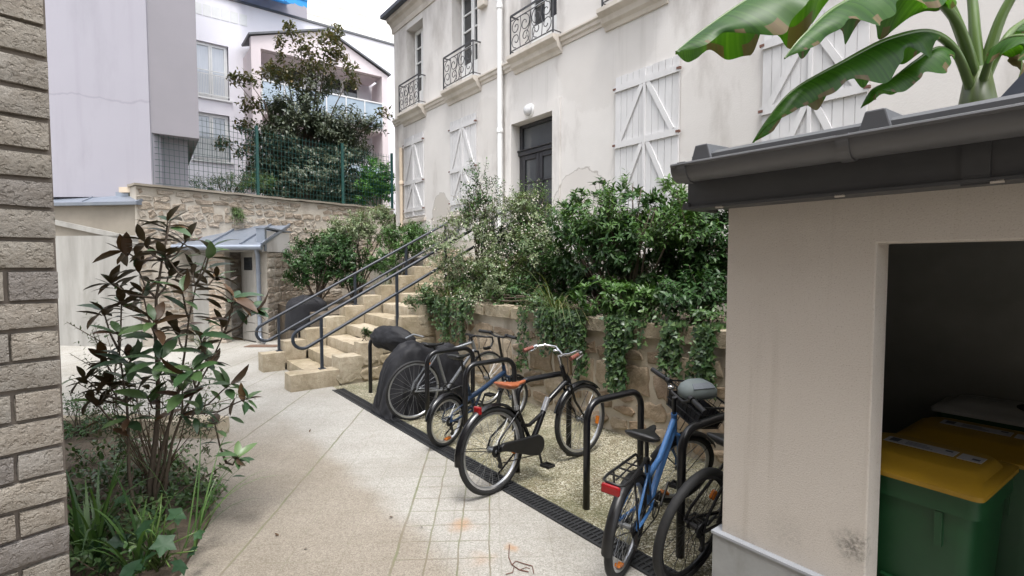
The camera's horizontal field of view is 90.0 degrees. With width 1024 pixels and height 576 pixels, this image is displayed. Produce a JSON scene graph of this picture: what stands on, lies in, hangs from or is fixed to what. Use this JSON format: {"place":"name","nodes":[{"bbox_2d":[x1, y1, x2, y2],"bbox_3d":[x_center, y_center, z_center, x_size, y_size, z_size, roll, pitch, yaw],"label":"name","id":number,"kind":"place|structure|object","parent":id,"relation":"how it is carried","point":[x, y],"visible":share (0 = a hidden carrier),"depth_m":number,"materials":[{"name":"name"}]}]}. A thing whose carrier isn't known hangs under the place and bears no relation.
{"place":"outdoors","nodes":[
{"label":"outdoors","id":0,"kind":"place"},
{"bbox_2d":[64,436,210,575],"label":"planting soil","id":1,"kind":"structure","parent":0,"point":[181,532],"depth_m":3.65,"materials":[{"name":"soil"}]},
{"bbox_2d":[62,390,120,439],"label":"bush","id":2,"kind":"object","parent":1,"relation":"on","point":[68,431],"visible":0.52,"depth_m":5.07,"materials":[{"name":"green plant"}]},
{"bbox_2d":[66,446,180,566],"bbox_3d":[-2.411,1.263,2.905,0.852,0.627,0.903,0,3,0],"label":"strap plant","id":3,"kind":"object","parent":1,"relation":"on","point":[86,530],"visible":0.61,"depth_m":2.91,"materials":[{"name":"green plant"}]},
{"bbox_2d":[69,471,211,575],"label":"strap plant","id":4,"kind":"object","parent":1,"relation":"on","point":[138,552],"visible":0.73,"depth_m":2.84,"materials":[{"name":"green plant"}]},
{"bbox_2d":[88,490,204,575],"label":"broad leaf plant","id":5,"kind":"object","parent":1,"relation":"on","point":[161,545],"visible":0.9,"depth_m":2.83,"materials":[{"name":"green plant"}]},
{"bbox_2d":[65,430,228,575],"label":"undergrowth","id":6,"kind":"object","parent":1,"relation":"on","point":[88,557],"visible":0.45,"depth_m":3.65,"materials":[{"name":"green plant"}]},
{"bbox_2d":[65,299,238,494],"bbox_3d":[-2.560,0.817,3.760,1.236,1.481,0.580,1,3,11],"label":"wispy shrub","id":7,"kind":"object","parent":1,"relation":"on","point":[149,441],"visible":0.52,"depth_m":3.71,"materials":[{"name":"green plant"}]},
{"bbox_2d":[62,205,269,515],"bbox_3d":[-2.262,0.512,3.340,1.546,2.092,0.696,1,3,10],"label":"magnolia","id":8,"kind":"object","parent":1,"relation":"on","point":[164,347],"visible":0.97,"depth_m":3.33,"materials":[{"name":"green plant"}]},
{"bbox_2d":[132,420,281,556],"bbox_3d":[-1.788,1.206,3.079,0.631,0.724,0.796,1,3,15],"label":"strap plant","id":9,"kind":"object","parent":1,"relation":"on","point":[201,519],"visible":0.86,"depth_m":3.11,"materials":[{"name":"green plant"}]},
{"bbox_2d":[193,335,214,349],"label":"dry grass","id":10,"kind":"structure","parent":0,"point":[200,342],"depth_m":9.82,"materials":[{"name":"beige plant"}]},
{"bbox_2d":[253,339,280,350],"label":"pavement","id":11,"kind":"structure","parent":0,"point":[273,342],"depth_m":10.93,"materials":[{"name":"beige concrete"}]},
{"bbox_2d":[170,224,291,342],"bbox_3d":[-6.221,-0.164,11.647,1.875,2.704,1.789,0,3,-2],"label":"cellar entrance","id":12,"kind":"object","parent":11,"relation":"on","point":[261,248],"visible":0.5,"depth_m":11.20,"materials":[{"name":"stone"}]},
{"bbox_2d":[241,252,255,340],"bbox_3d":[-5.807,0.185,11.313,0.620,1.940,0.052,2,4,38],"label":"door","id":13,"kind":"structure","parent":12,"relation":"in","point":[247,258],"depth_m":11.28,"materials":[{"name":"grey wood"}]},
{"bbox_2d":[127,182,394,346],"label":"garden wall","id":14,"kind":"structure","parent":11,"relation":"on","point":[209,212],"depth_m":11.67,"materials":[{"name":"beige stone"}]},
{"bbox_2d":[229,206,246,223],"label":"wall weed","id":15,"kind":"object","parent":14,"relation":"attached to","point":[237,213],"depth_m":11.82,"materials":[{"name":"green plant"}]},
{"bbox_2d":[152,118,393,208],"bbox_3d":[-5.606,-3.110,13.134,0.060,1.700,6.292,2,4,39],"label":"fence","id":16,"kind":"object","parent":14,"relation":"on","point":[256,156],"visible":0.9,"depth_m":12.85,"materials":[{"name":"green metal"}]},
{"bbox_2d":[244,345,277,346],"bbox_3d":[-5.203,1.208,10.700,0.660,0.010,0.280,0,3,0],"label":"floor grate","id":17,"kind":"object","parent":11,"relation":"on","point":[261,346],"visible":0.79,"depth_m":10.59,"materials":[{"name":"grey metal"}]},
{"bbox_2d":[285,295,327,337],"bbox_3d":[-4.020,0.694,10.047,0.753,1.131,0.573,0,3,0],"label":"covered barbecue","id":18,"kind":"object","parent":11,"relation":"on","point":[301,312],"visible":0.56,"depth_m":9.81,"materials":[{"name":"black fabric"}]},
{"bbox_2d":[307,0,395,42],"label":"sky","id":19,"kind":"structure","parent":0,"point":[362,17],"depth_m":40.42,"materials":[{"name":"white"}]},
{"bbox_2d":[60,336,645,575],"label":"pavement","id":20,"kind":"structure","parent":0,"point":[343,488],"depth_m":3.74,"materials":[{"name":"beige concrete"}]},
{"bbox_2d":[54,192,142,346],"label":"concrete wall","id":21,"kind":"structure","parent":20,"relation":"on","point":[88,229],"depth_m":10.61,"materials":[{"name":"concrete"}]},
{"bbox_2d":[63,413,229,438],"bbox_3d":[-5.057,1.403,5.246,4.304,0.242,0.247,0,3,2],"label":"stone edging","id":22,"kind":"object","parent":20,"relation":"on","point":[225,425],"visible":0.19,"depth_m":5.11,"materials":[{"name":"stone"}]},
{"bbox_2d":[258,249,514,392],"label":"stone staircase","id":23,"kind":"structure","parent":20,"relation":"on","point":[345,348],"depth_m":8.24,"materials":[{"name":"stone"}]},
{"bbox_2d":[255,219,459,351],"bbox_3d":[-2.581,-0.167,9.297,3.845,2.325,0.090,-2,4,-38],"label":"handrail","id":24,"kind":"object","parent":23,"relation":"on","point":[354,291],"visible":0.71,"depth_m":9.00,"materials":[{"name":"grey metal"}]},
{"bbox_2d":[361,327,371,340],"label":"weed clump","id":25,"kind":"object","parent":23,"relation":"on","point":[366,332],"visible":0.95,"depth_m":7.68,"materials":[{"name":"green plant"}]},
{"bbox_2d":[291,209,507,369],"bbox_3d":[-1.347,-0.227,8.288,4.265,2.676,0.090,-2,4,-38],"label":"handrail","id":26,"kind":"object","parent":23,"relation":"on","point":[322,316],"visible":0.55,"depth_m":7.67,"materials":[{"name":"grey metal"}]},
{"bbox_2d":[403,294,434,311],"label":"weed clump","id":27,"kind":"object","parent":23,"relation":"on","point":[411,301],"visible":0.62,"depth_m":8.16,"materials":[{"name":"green plant"}]},
{"bbox_2d":[506,545,533,574],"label":"dry root","id":28,"kind":"object","parent":20,"relation":"on","point":[519,562],"visible":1,"depth_m":2.94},
{"bbox_2d":[278,296,725,339],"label":"planter soil","id":29,"kind":"structure","parent":0,"point":[289,333],"depth_m":11.07,"materials":[{"name":"soil"}]},
{"bbox_2d":[280,228,373,298],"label":"evergreen shrub","id":30,"kind":"object","parent":29,"relation":"on","point":[344,255],"visible":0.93,"depth_m":11.54,"materials":[{"name":"green plant"}]},
{"bbox_2d":[316,204,398,301],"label":"silvery shrub","id":31,"kind":"object","parent":29,"relation":"on","point":[362,230],"visible":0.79,"depth_m":12.25,"materials":[{"name":"green plant"}]},
{"bbox_2d":[365,262,401,293],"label":"grass tuft","id":32,"kind":"object","parent":29,"relation":"on","point":[380,280],"visible":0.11,"depth_m":9.95,"materials":[{"name":"green plant"}]},
{"bbox_2d":[360,219,443,282],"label":"leafy bush","id":33,"kind":"object","parent":29,"relation":"on","point":[415,230],"visible":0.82,"depth_m":11.96,"materials":[{"name":"green plant"}]},
{"bbox_2d":[413,272,479,307],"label":"grass tuft","id":34,"kind":"object","parent":29,"relation":"on","point":[447,294],"visible":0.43,"depth_m":7.80,"materials":[{"name":"green plant"}]},
{"bbox_2d":[455,157,504,284],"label":"tall shrub","id":35,"kind":"object","parent":29,"relation":"on","point":[479,196],"visible":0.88,"depth_m":8.11,"materials":[{"name":"green plant"}]},
{"bbox_2d":[418,175,563,309],"bbox_3d":[-0.230,-0.721,7.713,1.837,2.273,2.741,-1,3,-27],"label":"flowering shrub","id":36,"kind":"object","parent":29,"relation":"on","point":[460,265],"visible":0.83,"depth_m":7.78,"materials":[{"name":"green plant"}]},
{"bbox_2d":[455,208,584,306],"bbox_3d":[0.004,-0.427,7.959,1.516,1.540,3.376,-2,3,-32],"label":"evergreen shrub","id":37,"kind":"object","parent":29,"relation":"on","point":[532,287],"visible":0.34,"depth_m":7.21,"materials":[{"name":"green plant"}]},
{"bbox_2d":[489,176,565,290],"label":"bush","id":38,"kind":"object","parent":29,"relation":"on","point":[529,208],"visible":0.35,"depth_m":8.12,"materials":[{"name":"green plant"}]},
{"bbox_2d":[489,269,600,324],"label":"grass tuft","id":39,"kind":"object","parent":29,"relation":"on","point":[557,306],"visible":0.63,"depth_m":5.83,"materials":[{"name":"green plant"}]},
{"bbox_2d":[414,277,726,334],"bbox_3d":[0.291,0.259,6.538,0.963,0.735,5.332,-2,4,-40],"label":"trailing shrub","id":40,"kind":"object","parent":29,"relation":"on","point":[695,315],"visible":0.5,"depth_m":6.17,"materials":[{"name":"green plant"}]},
{"bbox_2d":[556,274,659,323],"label":"shrub","id":41,"kind":"object","parent":29,"relation":"on","point":[613,288],"visible":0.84,"depth_m":5.26,"materials":[{"name":"green plant"}]},
{"bbox_2d":[542,177,690,313],"bbox_3d":[1.153,-0.505,6.241,1.313,1.754,2.350,-1,3,-16],"label":"evergreen shrub","id":42,"kind":"object","parent":29,"relation":"on","point":[625,254],"visible":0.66,"depth_m":5.72,"materials":[{"name":"green plant"}]},
{"bbox_2d":[566,173,687,312],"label":"leafy sprigs","id":43,"kind":"object","parent":29,"relation":"on","point":[668,182],"visible":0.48,"depth_m":5.78,"materials":[{"name":"green plant"}]},
{"bbox_2d":[555,168,722,315],"bbox_3d":[1.255,-0.458,5.603,0.965,1.721,2.023,-3,4,-44],"label":"leafy bush","id":44,"kind":"object","parent":29,"relation":"on","point":[655,231],"visible":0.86,"depth_m":5.37,"materials":[{"name":"green plant"}]},
{"bbox_2d":[648,188,728,324],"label":"evergreen shrub","id":45,"kind":"object","parent":29,"relation":"on","point":[700,280],"visible":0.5,"depth_m":4.91,"materials":[{"name":"green plant"}]},
{"bbox_2d":[675,0,1023,142],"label":"banana plant","id":46,"kind":"object","parent":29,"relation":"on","point":[737,30],"visible":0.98,"depth_m":2.85,"materials":[{"name":"green plant"}]},
{"bbox_2d":[334,380,722,575],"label":"gravel","id":47,"kind":"structure","parent":0,"point":[560,483],"depth_m":4.36,"materials":[{"name":"beige gravel"}]},
{"bbox_2d":[368,339,372,392],"bbox_3d":[-1.671,1.010,7.072,0.651,0.796,0.051,-2,4,-38],"label":"cycle stand","id":48,"kind":"object","parent":47,"relation":"on","point":[370,365],"visible":0.23,"depth_m":6.87,"materials":[{"name":"black paint"}]},
{"bbox_2d":[370,325,470,419],"bbox_3d":[-1.253,0.957,6.428,1.210,0.926,1.222,-2,4,-38],"label":"scooter cover","id":49,"kind":"object","parent":47,"relation":"on","point":[402,345],"visible":0.74,"depth_m":5.94,"materials":[{"name":"black fabric"}]},
{"bbox_2d":[385,333,505,419],"bbox_3d":[-0.696,1.003,5.953,1.644,0.903,0.466,-2,7,-37],"label":"bicycle","id":50,"kind":"object","parent":47,"relation":"on","point":[416,391],"visible":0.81,"depth_m":5.81,"materials":[{"name":"metal"}]},
{"bbox_2d":[425,346,474,421],"bbox_3d":[-0.697,1.073,5.817,0.651,0.796,0.051,-2,4,-38],"label":"cycle stand","id":51,"kind":"object","parent":47,"relation":"on","point":[439,351],"visible":0.91,"depth_m":5.69,"materials":[{"name":"black paint"}]},
{"bbox_2d":[425,329,527,446],"bbox_3d":[-0.313,0.981,5.253,0.550,1.015,1.536,3,4,38],"label":"bicycle","id":52,"kind":"object","parent":47,"relation":"on","point":[441,399],"visible":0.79,"depth_m":5.00,"materials":[{"name":"metal"}]},
{"bbox_2d":[463,357,516,431],"bbox_3d":[-0.214,1.107,5.130,0.651,0.796,0.051,-2,4,-38],"label":"cycle stand","id":53,"kind":"object","parent":47,"relation":"on","point":[470,366],"visible":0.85,"depth_m":4.98,"materials":[{"name":"black paint"}]},
{"bbox_2d":[332,388,677,575],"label":"drain channel","id":54,"kind":"object","parent":47,"relation":"on","point":[593,534],"visible":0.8,"depth_m":3.77,"materials":[{"name":"black metal"}]},
{"bbox_2d":[454,344,604,495],"bbox_3d":[0.214,1.026,4.246,1.766,1.028,0.593,-3,2,-45],"label":"bicycle","id":55,"kind":"object","parent":47,"relation":"on","point":[533,444],"visible":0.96,"depth_m":4.05,"materials":[{"name":"metal"}]},
{"bbox_2d":[514,371,571,472],"bbox_3d":[0.279,1.141,4.462,0.651,0.796,0.051,-2,4,-38],"label":"cycle stand","id":56,"kind":"object","parent":47,"relation":"on","point":[528,379],"visible":0.55,"depth_m":4.48,"materials":[{"name":"black paint"}]},
{"bbox_2d":[435,300,725,466],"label":"planter wall","id":57,"kind":"structure","parent":47,"relation":"on","point":[621,414],"depth_m":5.43,"materials":[{"name":"stone"}]},
{"bbox_2d":[426,296,480,342],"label":"ivy","id":58,"kind":"object","parent":57,"relation":"attached to","point":[445,315],"visible":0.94,"depth_m":7.56,"materials":[{"name":"green plant"}]},
{"bbox_2d":[515,304,538,372],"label":"ivy","id":59,"kind":"object","parent":57,"relation":"attached to","point":[522,321],"visible":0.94,"depth_m":6.24,"materials":[{"name":"green plant"}]},
{"bbox_2d":[532,306,600,380],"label":"ivy","id":60,"kind":"object","parent":57,"relation":"attached to","point":[550,322],"visible":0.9,"depth_m":5.64,"materials":[{"name":"green plant"}]},
{"bbox_2d":[598,313,652,393],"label":"ivy","id":61,"kind":"object","parent":57,"relation":"attached to","point":[617,345],"visible":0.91,"depth_m":5.03,"materials":[{"name":"green plant"}]},
{"bbox_2d":[655,318,694,379],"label":"ivy","id":62,"kind":"object","parent":57,"relation":"attached to","point":[667,345],"visible":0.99,"depth_m":4.56,"materials":[{"name":"green plant"}]},
{"bbox_2d":[684,321,725,399],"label":"ivy","id":63,"kind":"object","parent":57,"relation":"attached to","point":[705,341],"visible":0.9,"depth_m":4.30,"materials":[{"name":"green plant"}]},
{"bbox_2d":[583,389,643,509],"bbox_3d":[0.767,1.173,3.817,0.651,0.796,0.051,-2,4,-38],"label":"cycle stand","id":64,"kind":"object","parent":47,"relation":"on","point":[596,401],"visible":0.94,"depth_m":3.63,"materials":[{"name":"black paint"}]},
{"bbox_2d":[601,367,724,575],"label":"bicycle","id":65,"kind":"object","parent":47,"relation":"on","point":[690,409],"visible":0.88,"depth_m":3.03,"materials":[{"name":"metal"}]},
{"bbox_2d":[678,378,716,399],"bbox_3d":[1.252,0.679,3.459,0.250,0.115,0.170,-1,3,-18],"label":"helmet","id":66,"kind":"object","parent":65,"relation":"on","point":[699,388],"visible":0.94,"depth_m":3.40,"materials":[{"name":"grey plastic"}]},
{"bbox_2d":[652,432,723,575],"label":"bicycle","id":67,"kind":"object","parent":47,"relation":"on","point":[692,482],"visible":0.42,"depth_m":2.73,"materials":[{"name":"black rubber"}]},
{"bbox_2d":[676,412,724,558],"bbox_3d":[1.241,1.203,3.223,0.651,0.796,0.051,-2,4,-38],"label":"cycle stand","id":68,"kind":"object","parent":47,"relation":"on","point":[688,431],"visible":0.58,"depth_m":3.03,"materials":[{"name":"black paint"}]},
{"bbox_2d":[670,72,1023,575],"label":"bin shelter","id":69,"kind":"object","parent":47,"relation":"on","point":[875,280],"visible":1,"depth_m":2.17,"materials":[{"name":"paint"}]},
{"bbox_2d":[877,432,1018,575],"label":"wheelie bin","id":70,"kind":"object","parent":69,"relation":"in","point":[941,506],"visible":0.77,"depth_m":2.03,"materials":[{"name":"green plastic"}]},
{"bbox_2d":[896,417,1023,575],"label":"wheelie bin","id":71,"kind":"object","parent":69,"relation":"in","point":[1005,445],"visible":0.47,"depth_m":2.27,"materials":[{"name":"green plastic"}]},
{"bbox_2d":[931,395,1023,431],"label":"wheelie bin","id":72,"kind":"object","parent":69,"relation":"in","point":[1001,413],"visible":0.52,"depth_m":2.69,"materials":[{"name":"grey plastic"}]},
{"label":"garden ground","id":73,"kind":"structure","parent":0,"visible":0},
{"bbox_2d":[45,0,198,197],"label":"blank gable building","id":74,"kind":"structure","parent":73,"relation":"on","point":[123,83],"depth_m":10.65,"materials":[{"name":"white paint"}]},
{"bbox_2d":[188,171,276,193],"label":"hedge","id":75,"kind":"object","parent":73,"relation":"on","point":[242,188],"visible":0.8,"depth_m":13.58,"materials":[{"name":"green plant"}]},
{"bbox_2d":[188,0,395,213],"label":"apartment building","id":76,"kind":"structure","parent":73,"relation":"on","point":[232,36],"depth_m":20.30,"materials":[{"name":"white paint"}]},
{"bbox_2d":[194,112,228,161],"bbox_3d":[-11.706,-5.851,19.951,1.173,1.815,0.090,-2,4,-38],"label":"window","id":77,"kind":"structure","parent":76,"relation":"in","point":[219,119],"depth_m":19.91,"materials":[{"name":"grey glass"}]},
{"bbox_2d":[196,41,227,99],"bbox_3d":[-11.680,-8.389,19.843,1.154,2.091,0.090,-2,4,-38],"label":"window","id":78,"kind":"structure","parent":76,"relation":"in","point":[212,57],"depth_m":19.85,"materials":[{"name":"white paint"}]},
{"bbox_2d":[266,65,304,87],"bbox_3d":[-9.421,-8.151,21.356,1.500,2.180,0.090,-2,4,-38],"label":"window","id":79,"kind":"structure","parent":76,"relation":"in","point":[295,73],"depth_m":21.28,"materials":[{"name":"grey glass"}]},
{"bbox_2d":[323,76,359,98],"bbox_3d":[-7.563,-8.223,22.794,1.600,2.180,0.090,-2,4,-38],"label":"window","id":80,"kind":"structure","parent":76,"relation":"in","point":[354,93],"depth_m":22.86,"materials":[{"name":"grey glass"}]},
{"bbox_2d":[211,19,393,204],"bbox_3d":[-6.737,-5.372,16.471,5.122,6.312,3.618,-2,3,-30],"label":"tree","id":81,"kind":"object","parent":73,"relation":"on","point":[325,127],"visible":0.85,"depth_m":16.18,"materials":[{"name":"green plant"}]},
{"bbox_2d":[352,154,395,206],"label":"bright bush","id":82,"kind":"object","parent":73,"relation":"on","point":[377,187],"visible":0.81,"depth_m":16.14,"materials":[{"name":"green plant"}]},
{"label":"ground","id":83,"kind":"structure","parent":0,"visible":0},
{"bbox_2d":[0,0,69,575],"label":"corner building","id":84,"kind":"structure","parent":83,"relation":"on","point":[34,533],"depth_m":2.13,"materials":[{"name":"brick"}]},
{"bbox_2d":[370,253,726,315],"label":"terrace","id":85,"kind":"structure","parent":83,"relation":"on","point":[420,263],"depth_m":12.47,"materials":[{"name":"stone"}]},
{"bbox_2d":[380,0,1023,257],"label":"townhouse","id":86,"kind":"structure","parent":83,"relation":"on","point":[563,98],"depth_m":9.05,"materials":[{"name":"paint"}]},
{"bbox_2d":[415,27,422,103],"bbox_3d":[-2.448,-6.083,14.217,0.090,2.270,0.946,-2,4,-38],"label":"window","id":87,"kind":"structure","parent":86,"relation":"in","point":[419,34],"depth_m":14.38,"materials":[{"name":"white paint"}]},
{"bbox_2d":[461,0,477,79],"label":"window","id":88,"kind":"structure","parent":86,"relation":"in","point":[468,7],"depth_m":12.37,"materials":[{"name":"white paint"}]},
{"bbox_2d":[522,152,538,238],"bbox_3d":[0.403,-1.712,10.664,0.060,2.115,0.541,-2,4,-38],"label":"door","id":89,"kind":"structure","parent":86,"relation":"in","point":[530,163],"depth_m":10.65,"materials":[{"name":"black paint"}]},
{"bbox_2d":[531,0,556,43],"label":"window","id":90,"kind":"structure","parent":86,"relation":"in","point":[547,20],"depth_m":10.25,"materials":[{"name":"white paint"}]},
{"bbox_2d":[539,149,551,254],"bbox_3d":[0.746,-1.690,10.223,0.060,2.115,0.561,-2,4,-38],"label":"door","id":91,"kind":"structure","parent":86,"relation":"in","point":[545,157],"depth_m":10.28,"materials":[{"name":"black paint"}]}
]}

